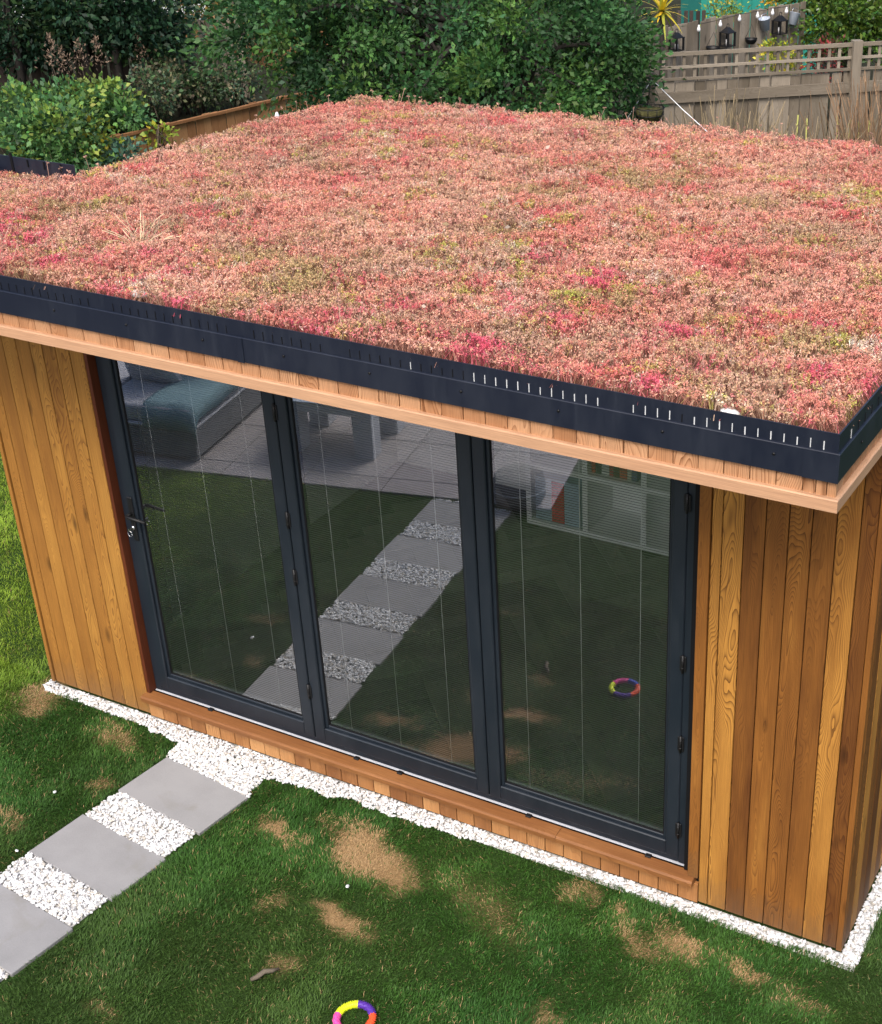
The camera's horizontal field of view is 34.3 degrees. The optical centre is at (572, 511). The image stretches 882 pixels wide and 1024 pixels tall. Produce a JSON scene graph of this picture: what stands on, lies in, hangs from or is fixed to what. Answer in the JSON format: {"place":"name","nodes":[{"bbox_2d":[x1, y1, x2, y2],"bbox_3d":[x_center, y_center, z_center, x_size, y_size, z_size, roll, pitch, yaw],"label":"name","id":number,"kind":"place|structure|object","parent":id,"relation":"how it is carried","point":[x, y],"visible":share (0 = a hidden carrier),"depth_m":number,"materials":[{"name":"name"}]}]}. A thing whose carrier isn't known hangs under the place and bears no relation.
{"place":"outdoors","nodes":[
{"label":"outdoors","id":0,"kind":"place"},
{"bbox_2d":[0,742,258,981],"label":"path","id":1,"kind":"structure","parent":0,"point":[102,859],"depth_m":6.54,"materials":[{"name":"grey concrete"}]},
{"bbox_2d":[0,453,881,1023],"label":"lawn","id":2,"kind":"structure","parent":0,"point":[410,923],"depth_m":6.07,"materials":[{"name":"green plant"}]},
{"bbox_2d":[6,129,64,161],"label":"bramble","id":3,"kind":"object","parent":2,"relation":"on","point":[36,156],"visible":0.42,"depth_m":13.09,"materials":[{"name":"green plant"}]},
{"bbox_2d":[12,91,111,169],"bbox_3d":[-4.752,-3.098,13.462,0.899,1.763,0.978,13,31,24],"label":"bramble","id":4,"kind":"object","parent":2,"relation":"on","point":[56,117],"visible":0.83,"depth_m":13.07,"materials":[{"name":"green plant"}]},
{"bbox_2d":[36,121,111,177],"bbox_3d":[-4.620,-2.962,13.419,0.689,1.559,0.736,-11,30,-19],"label":"bramble","id":5,"kind":"object","parent":2,"relation":"on","point":[90,157],"visible":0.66,"depth_m":13.11,"materials":[{"name":"green plant"}]},
{"bbox_2d":[50,111,124,166],"bbox_3d":[-4.585,-3.077,13.580,0.698,1.608,0.689,-2,28,-2],"label":"bramble","id":6,"kind":"object","parent":2,"relation":"on","point":[103,134],"visible":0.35,"depth_m":13.32,"materials":[{"name":"green plant"}]},
{"bbox_2d":[95,133,152,168],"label":"bramble","id":7,"kind":"object","parent":2,"relation":"on","point":[116,144],"visible":0.53,"depth_m":13.32,"materials":[{"name":"green plant"}]},
{"bbox_2d":[21,87,325,172],"bbox_3d":[-4.392,-3.183,14.202,0.054,1.224,5.810,20,35,34],"label":"fence","id":8,"kind":"object","parent":2,"relation":"on","point":[208,123],"visible":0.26,"depth_m":14.68,"materials":[{"name":"brown wood"}]},
{"bbox_2d":[130,119,179,149],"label":"bramble","id":9,"kind":"object","parent":8,"relation":"on","point":[160,138],"visible":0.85,"depth_m":13.97,"materials":[{"name":"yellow plant"}]},
{"bbox_2d":[250,967,278,981],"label":"twig","id":10,"kind":"object","parent":2,"relation":"on","point":[261,973],"visible":1,"depth_m":5.84,"materials":[{"name":"brown wood"}]},
{"bbox_2d":[332,1000,376,1023],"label":"toy ring","id":11,"kind":"object","parent":2,"relation":"on","point":[354,1004],"visible":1,"depth_m":5.68,"materials":[{"name":"multicoloured plastic"}]},
{"bbox_2d":[0,98,881,951],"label":"garden room","id":12,"kind":"object","parent":2,"relation":"on","point":[336,558],"visible":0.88,"depth_m":6.25,"materials":[{"name":"brown wood"}]},
{"bbox_2d":[129,290,146,298],"bbox_3d":[-1.609,-0.811,5.263,0.074,0.020,0.047,11,34,-1],"label":"stone","id":13,"kind":"object","parent":12,"relation":"on","point":[133,294],"visible":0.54,"depth_m":5.25,"materials":[{"name":"white stone"}]},
{"bbox_2d":[102,206,180,249],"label":"dry grass","id":14,"kind":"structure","parent":12,"relation":"on","point":[139,229],"depth_m":5.83,"materials":[{"name":"beige plant"}]},
{"bbox_2d":[100,357,315,736],"bbox_3d":[-1.695,0.099,6.711,1.004,2.032,0.182,13,31,24],"label":"folding door","id":15,"kind":"structure","parent":12,"relation":"in","point":[302,720],"depth_m":6.81,"materials":[{"name":"clear glass"}]},
{"bbox_2d":[274,394,489,793],"bbox_3d":[-0.823,0.302,6.309,0.980,2.032,0.066,13,31,24],"label":"folding door","id":16,"kind":"structure","parent":12,"relation":"in","point":[476,777],"depth_m":6.39,"materials":[{"name":"clear glass"}]},
{"bbox_2d":[0,88,881,433],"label":"sedum","id":17,"kind":"object","parent":12,"relation":"on","point":[350,140],"visible":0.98,"depth_m":5.84,"materials":[{"name":"plant"}]},
{"bbox_2d":[471,436,690,856],"bbox_3d":[0.043,0.505,5.904,0.961,2.032,0.079,13,31,24],"label":"folding door","id":18,"kind":"structure","parent":12,"relation":"in","point":[665,839],"depth_m":5.99,"materials":[{"name":"clear glass"}]},
{"bbox_2d":[525,447,669,555],"bbox_3d":[0.510,-0.210,8.593,1.616,0.826,0.366,13,31,24],"label":"shelf unit","id":19,"kind":"object","parent":12,"relation":"on","point":[605,497],"visible":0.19,"depth_m":8.76,"materials":[{"name":"white laminate"}]},
{"bbox_2d":[535,470,582,527],"bbox_3d":[-0.026,-0.122,8.922,0.310,0.300,0.306,13,31,24],"label":"storage box","id":20,"kind":"object","parent":19,"relation":"on","point":[556,495],"visible":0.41,"depth_m":8.79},
{"bbox_2d":[592,462,595,472],"bbox_3d":[0.164,-0.369,8.629,0.026,0.220,0.160,13,31,24],"label":"book","id":21,"kind":"object","parent":19,"relation":"on","point":[594,467],"visible":0.14,"depth_m":8.60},
{"bbox_2d":[596,463,601,473],"bbox_3d":[0.194,-0.370,8.610,0.038,0.240,0.160,13,31,24],"label":"book","id":22,"kind":"object","parent":19,"relation":"on","point":[598,468],"visible":0.18,"depth_m":8.58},
{"bbox_2d":[602,464,608,475],"bbox_3d":[0.234,-0.370,8.586,0.050,0.260,0.160,13,31,24],"label":"book","id":23,"kind":"object","parent":19,"relation":"on","point":[604,468],"visible":0.12,"depth_m":8.57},
{"bbox_2d":[609,465,613,476],"bbox_3d":[0.270,-0.344,8.579,0.026,0.220,0.160,13,31,24],"label":"book","id":24,"kind":"object","parent":19,"relation":"on","point":[612,471],"visible":0.14,"depth_m":8.55,"materials":[{"name":"brown paper"}]},
{"bbox_2d":[614,466,619,477],"bbox_3d":[0.300,-0.346,8.561,0.038,0.240,0.160,13,31,24],"label":"book","id":25,"kind":"object","parent":19,"relation":"on","point":[617,472],"visible":0.16,"depth_m":8.53,"materials":[{"name":"paper"}]},
{"bbox_2d":[620,468,626,479],"bbox_3d":[0.341,-0.345,8.537,0.050,0.260,0.160,13,31,24],"label":"book","id":26,"kind":"object","parent":19,"relation":"on","point":[623,474],"visible":0.16,"depth_m":8.52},
{"bbox_2d":[627,469,631,480],"bbox_3d":[0.377,-0.319,8.530,0.026,0.220,0.160,13,31,24],"label":"book","id":27,"kind":"object","parent":19,"relation":"on","point":[629,476],"visible":0.1,"depth_m":8.50,"materials":[{"name":"paper"}]},
{"bbox_2d":[632,470,640,481],"bbox_3d":[0.407,-0.321,8.512,0.038,0.240,0.160,13,31,24],"label":"book","id":28,"kind":"object","parent":19,"relation":"on","point":[636,476],"visible":0.12,"depth_m":8.49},
{"bbox_2d":[720,408,740,414],"bbox_3d":[0.477,-0.299,4.249,0.067,0.018,0.042,11,34,-1],"label":"stone","id":29,"kind":"object","parent":12,"relation":"on","point":[731,410],"visible":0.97,"depth_m":4.24,"materials":[{"name":"white stone"}]},
{"bbox_2d":[0,679,881,979],"bbox_3d":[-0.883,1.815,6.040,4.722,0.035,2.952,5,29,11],"label":"gravel","id":30,"kind":"structure","parent":2,"relation":"on","point":[158,833],"depth_m":6.66,"materials":[{"name":"white gravel"}]},
{"bbox_2d":[647,72,654,126],"bbox_3d":[0.713,-3.018,12.985,0.063,1.919,0.227,3,28,7],"label":"line post","id":31,"kind":"object","parent":2,"relation":"on","point":[652,98],"visible":0.24,"depth_m":12.65,"materials":[{"name":"black metal"}]},
{"bbox_2d":[634,76,664,124],"bbox_3d":[0.668,-3.555,12.244,0.268,0.424,0.264,13,31,24],"label":"hanging basket","id":32,"kind":"object","parent":31,"relation":"hanging from","point":[654,114],"visible":0.84,"depth_m":12.23,"materials":[{"name":"green metal"}]},
{"bbox_2d":[655,83,705,130],"bbox_3d":[1.187,-3.267,12.220,0.008,0.678,1.546,-21,34,-32],"label":"white line","id":33,"kind":"object","parent":31,"relation":"attached to","point":[679,106],"visible":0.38,"depth_m":12.41,"materials":[{"name":"plastic"}]},
{"bbox_2d":[669,111,738,131],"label":"dry stems","id":34,"kind":"object","parent":2,"relation":"on","point":[694,121],"visible":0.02,"depth_m":13.34,"materials":[{"name":"beige plant"}]},
{"bbox_2d":[656,85,793,138],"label":"dry stems","id":35,"kind":"object","parent":2,"relation":"on","point":[731,118],"visible":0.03,"depth_m":13.11,"materials":[{"name":"brown plant"}]},
{"bbox_2d":[706,96,805,138],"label":"dry stems","id":36,"kind":"object","parent":2,"relation":"on","point":[750,126],"visible":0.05,"depth_m":13.19,"materials":[{"name":"brown plant"}]},
{"bbox_2d":[755,110,850,143],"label":"dry stems","id":37,"kind":"object","parent":2,"relation":"on","point":[807,130],"visible":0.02,"depth_m":13.26,"materials":[{"name":"beige plant"}]},
{"bbox_2d":[772,59,881,151],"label":"dry stems","id":38,"kind":"object","parent":2,"relation":"on","point":[852,127],"visible":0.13,"depth_m":13.09,"materials":[{"name":"brown plant"}]},
{"bbox_2d":[800,108,878,147],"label":"dry stems","id":39,"kind":"object","parent":2,"relation":"on","point":[859,136],"visible":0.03,"depth_m":13.27,"materials":[{"name":"beige plant"}]},
{"bbox_2d":[1,0,881,139],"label":"ground","id":40,"kind":"structure","parent":0,"point":[675,3],"depth_m":25.94,"materials":[{"name":"green plant"}]},
{"bbox_2d":[0,95,60,158],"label":"bramble","id":41,"kind":"object","parent":40,"relation":"on","point":[20,118],"visible":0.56,"depth_m":13.08,"materials":[{"name":"green plant"}]},
{"bbox_2d":[0,67,65,153],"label":"bramble","id":42,"kind":"object","parent":40,"relation":"on","point":[22,87],"visible":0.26,"depth_m":13.72,"materials":[{"name":"green plant"}]},
{"bbox_2d":[0,34,144,111],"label":"dark board fence","id":43,"kind":"object","parent":40,"relation":"on","point":[37,74],"visible":0.02,"depth_m":15.53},
{"bbox_2d":[0,41,309,155],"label":"raised bed","id":44,"kind":"object","parent":40,"relation":"on","point":[281,92],"depth_m":16.29,"materials":[{"name":"brown wood"}]},
{"bbox_2d":[34,32,74,98],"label":"dead flower stem","id":45,"kind":"object","parent":44,"relation":"on","point":[49,40],"visible":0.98,"depth_m":13.95,"materials":[{"name":"brown plant"}]},
{"bbox_2d":[0,0,124,98],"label":"dark tree","id":46,"kind":"object","parent":44,"relation":"on","point":[12,36],"visible":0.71,"depth_m":14.77,"materials":[{"name":"green plant"}]},
{"bbox_2d":[14,73,111,133],"bbox_3d":[-5.004,-3.950,13.997,0.927,0.770,1.033,-10,29,-16],"label":"bramble","id":47,"kind":"object","parent":44,"relation":"on","point":[63,89],"visible":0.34,"depth_m":13.84,"materials":[{"name":"green plant"}]},
{"bbox_2d":[53,44,80,95],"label":"dead flower stem","id":48,"kind":"object","parent":44,"relation":"on","point":[63,54],"visible":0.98,"depth_m":14.05,"materials":[{"name":"brown plant"}]},
{"bbox_2d":[69,37,96,114],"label":"dead flower stem","id":49,"kind":"object","parent":44,"relation":"on","point":[78,41],"visible":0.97,"depth_m":14.15,"materials":[{"name":"brown plant"}]},
{"bbox_2d":[0,0,170,86],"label":"dark tree","id":50,"kind":"object","parent":44,"relation":"on","point":[47,27],"visible":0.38,"depth_m":15.00,"materials":[{"name":"green plant"}]},
{"bbox_2d":[88,36,111,78],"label":"dead flower stem","id":51,"kind":"object","parent":44,"relation":"on","point":[95,46],"visible":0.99,"depth_m":14.45,"materials":[{"name":"brown plant"}]},
{"bbox_2d":[67,62,148,135],"bbox_3d":[-4.700,-4.126,14.281,0.822,0.832,0.898,-11,30,-18],"label":"bramble","id":52,"kind":"object","parent":44,"relation":"on","point":[109,82],"visible":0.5,"depth_m":14.16,"materials":[{"name":"green plant"}]},
{"bbox_2d":[103,88,159,137],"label":"bramble","id":53,"kind":"object","parent":44,"relation":"on","point":[137,118],"visible":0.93,"depth_m":14.02,"materials":[{"name":"green plant"}]},
{"bbox_2d":[49,0,222,91],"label":"dark tree","id":54,"kind":"object","parent":44,"relation":"on","point":[132,24],"visible":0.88,"depth_m":14.96,"materials":[{"name":"green plant"}]},
{"bbox_2d":[134,33,151,92],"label":"dead flower stem","id":55,"kind":"object","parent":44,"relation":"on","point":[141,50],"visible":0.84,"depth_m":14.95,"materials":[{"name":"brown plant"}]},
{"bbox_2d":[118,59,195,127],"bbox_3d":[-4.389,-4.289,14.675,0.839,0.710,0.981,13,31,24],"label":"bramble","id":56,"kind":"object","parent":44,"relation":"on","point":[162,105],"visible":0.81,"depth_m":14.70,"materials":[{"name":"green plant"}]},
{"bbox_2d":[146,48,215,116],"bbox_3d":[-4.191,-4.606,15.213,0.832,0.754,0.844,13,31,24],"label":"shrub","id":57,"kind":"object","parent":44,"relation":"on","point":[166,62],"visible":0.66,"depth_m":15.12,"materials":[{"name":"green plant"}]},
{"bbox_2d":[159,54,237,115],"bbox_3d":[-4.018,-4.598,15.301,0.928,0.652,0.757,13,31,24],"label":"bramble","id":58,"kind":"object","parent":44,"relation":"on","point":[204,99],"visible":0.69,"depth_m":15.26,"materials":[{"name":"green plant"}]},
{"bbox_2d":[200,57,275,109],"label":"bramble","id":59,"kind":"object","parent":44,"relation":"on","point":[234,90],"visible":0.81,"depth_m":15.26,"materials":[{"name":"green plant"}]},
{"bbox_2d":[142,18,249,101],"bbox_3d":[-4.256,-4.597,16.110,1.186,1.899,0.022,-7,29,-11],"label":"shrub","id":60,"kind":"object","parent":40,"relation":"on","point":[200,37],"visible":0.06,"depth_m":15.86,"materials":[{"name":"green plant"}]},
{"bbox_2d":[165,0,304,63],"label":"tree","id":61,"kind":"object","parent":40,"relation":"on","point":[207,8],"visible":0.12,"depth_m":18.37,"materials":[{"name":"green plant"}]},
{"bbox_2d":[184,13,327,82],"bbox_3d":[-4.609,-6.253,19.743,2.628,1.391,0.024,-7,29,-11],"label":"tree","id":62,"kind":"object","parent":40,"relation":"on","point":[251,59],"visible":0.01,"depth_m":19.77,"materials":[{"name":"plant"}]},
{"bbox_2d":[168,0,685,125],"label":"broad bush","id":63,"kind":"object","parent":40,"relation":"on","point":[462,68],"visible":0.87,"depth_m":12.26,"materials":[{"name":"green plant"}]},
{"bbox_2d":[342,39,881,145],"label":"trellis fence","id":64,"kind":"object","parent":40,"relation":"on","point":[786,84],"visible":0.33,"depth_m":14.02,"materials":[{"name":"brown wood"}]},
{"bbox_2d":[643,0,686,121],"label":"spiky palm","id":65,"kind":"object","parent":40,"relation":"on","point":[662,5],"visible":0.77,"depth_m":14.70,"materials":[{"name":"yellow plant"}]},
{"bbox_2d":[665,10,705,80],"bbox_3d":[1.341,-5.099,17.022,0.496,1.767,0.020,-8,29,-13],"label":"slatted screen","id":66,"kind":"object","parent":40,"relation":"on","point":[686,16],"visible":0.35,"depth_m":16.64,"materials":[{"name":"wood"}]},
{"bbox_2d":[614,1,805,137],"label":"side fence","id":67,"kind":"object","parent":40,"relation":"on","point":[689,31],"visible":0.32,"depth_m":16.19,"materials":[{"name":"brown wood"}]},
{"bbox_2d":[668,29,684,51],"bbox_3d":[1.135,-5.140,15.426,0.130,0.228,0.130,-24,36,-36],"label":"lantern","id":68,"kind":"object","parent":67,"relation":"hanging from","point":[677,35],"visible":0.94,"depth_m":15.40,"materials":[{"name":"black metal"}]},
{"bbox_2d":[706,32,719,49],"bbox_3d":[1.574,-5.236,15.819,0.170,0.229,0.165,13,31,24],"label":"hanging bowl","id":69,"kind":"object","parent":67,"relation":"hanging from","point":[712,47],"visible":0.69,"depth_m":15.82,"materials":[{"name":"black metal"}]},
{"bbox_2d":[719,23,736,47],"bbox_3d":[1.748,-5.368,15.947,0.139,0.246,0.139,-24,36,-36],"label":"lantern","id":70,"kind":"object","parent":67,"relation":"hanging from","point":[726,30],"visible":1,"depth_m":15.92,"materials":[{"name":"black metal"}]},
{"bbox_2d":[697,6,787,31],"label":"string lights","id":71,"kind":"object","parent":67,"relation":"attached to","point":[739,19],"visible":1,"depth_m":16.04,"materials":[{"name":"white glass"}]},
{"bbox_2d":[745,24,756,44],"bbox_3d":[2.045,-5.458,16.194,0.148,0.222,0.145,13,31,24],"label":"hanging bowl","id":72,"kind":"object","parent":67,"relation":"hanging from","point":[750,40],"visible":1,"depth_m":16.19,"materials":[{"name":"black metal"}]},
{"bbox_2d":[758,13,769,30],"bbox_3d":[2.213,-5.637,16.308,0.140,0.188,0.136,-37,43,-27],"label":"tin bucket","id":73,"kind":"object","parent":67,"relation":"hanging from","point":[764,21],"visible":1,"depth_m":16.30,"materials":[{"name":"metal"}]},
{"bbox_2d":[771,12,788,34],"bbox_3d":[2.414,-5.685,16.476,0.139,0.246,0.139,-24,36,-36],"label":"lantern","id":74,"kind":"object","parent":67,"relation":"hanging from","point":[779,19],"visible":1,"depth_m":16.45,"materials":[{"name":"black metal"}]},
{"bbox_2d":[788,8,799,25],"bbox_3d":[2.601,-5.810,16.622,0.140,0.188,0.136,-4,23,-45],"label":"tin bucket","id":75,"kind":"object","parent":67,"relation":"hanging from","point":[793,18],"visible":1,"depth_m":16.59,"materials":[{"name":"metal"}]},
{"bbox_2d":[694,0,750,28],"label":"yellow shrub","id":76,"kind":"object","parent":40,"relation":"on","point":[716,10],"visible":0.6,"depth_m":17.57,"materials":[{"name":"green plant"}]},
{"bbox_2d":[755,0,786,38],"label":"yellow shrub","id":77,"kind":"object","parent":40,"relation":"on","point":[771,2],"visible":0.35,"depth_m":17.64,"materials":[{"name":"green plant"}]},
{"bbox_2d":[749,33,806,73],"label":"yellow shrub","id":78,"kind":"object","parent":40,"relation":"on","point":[768,43],"visible":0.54,"depth_m":14.85,"materials":[{"name":"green plant"}]},
{"bbox_2d":[765,0,881,139],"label":"laurel hedge","id":79,"kind":"object","parent":40,"relation":"on","point":[861,16],"visible":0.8,"depth_m":16.83,"materials":[{"name":"green plant"}]},
{"bbox_2d":[800,32,847,82],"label":"red shrub","id":80,"kind":"object","parent":40,"relation":"on","point":[822,49],"visible":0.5,"depth_m":14.85,"materials":[{"name":"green plant"}]},
{"bbox_2d":[681,0,819,73],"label":"teal shed","id":81,"kind":"structure","parent":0,"point":[691,5],"depth_m":20.51,"materials":[{"name":"teal wood"}]}
]}

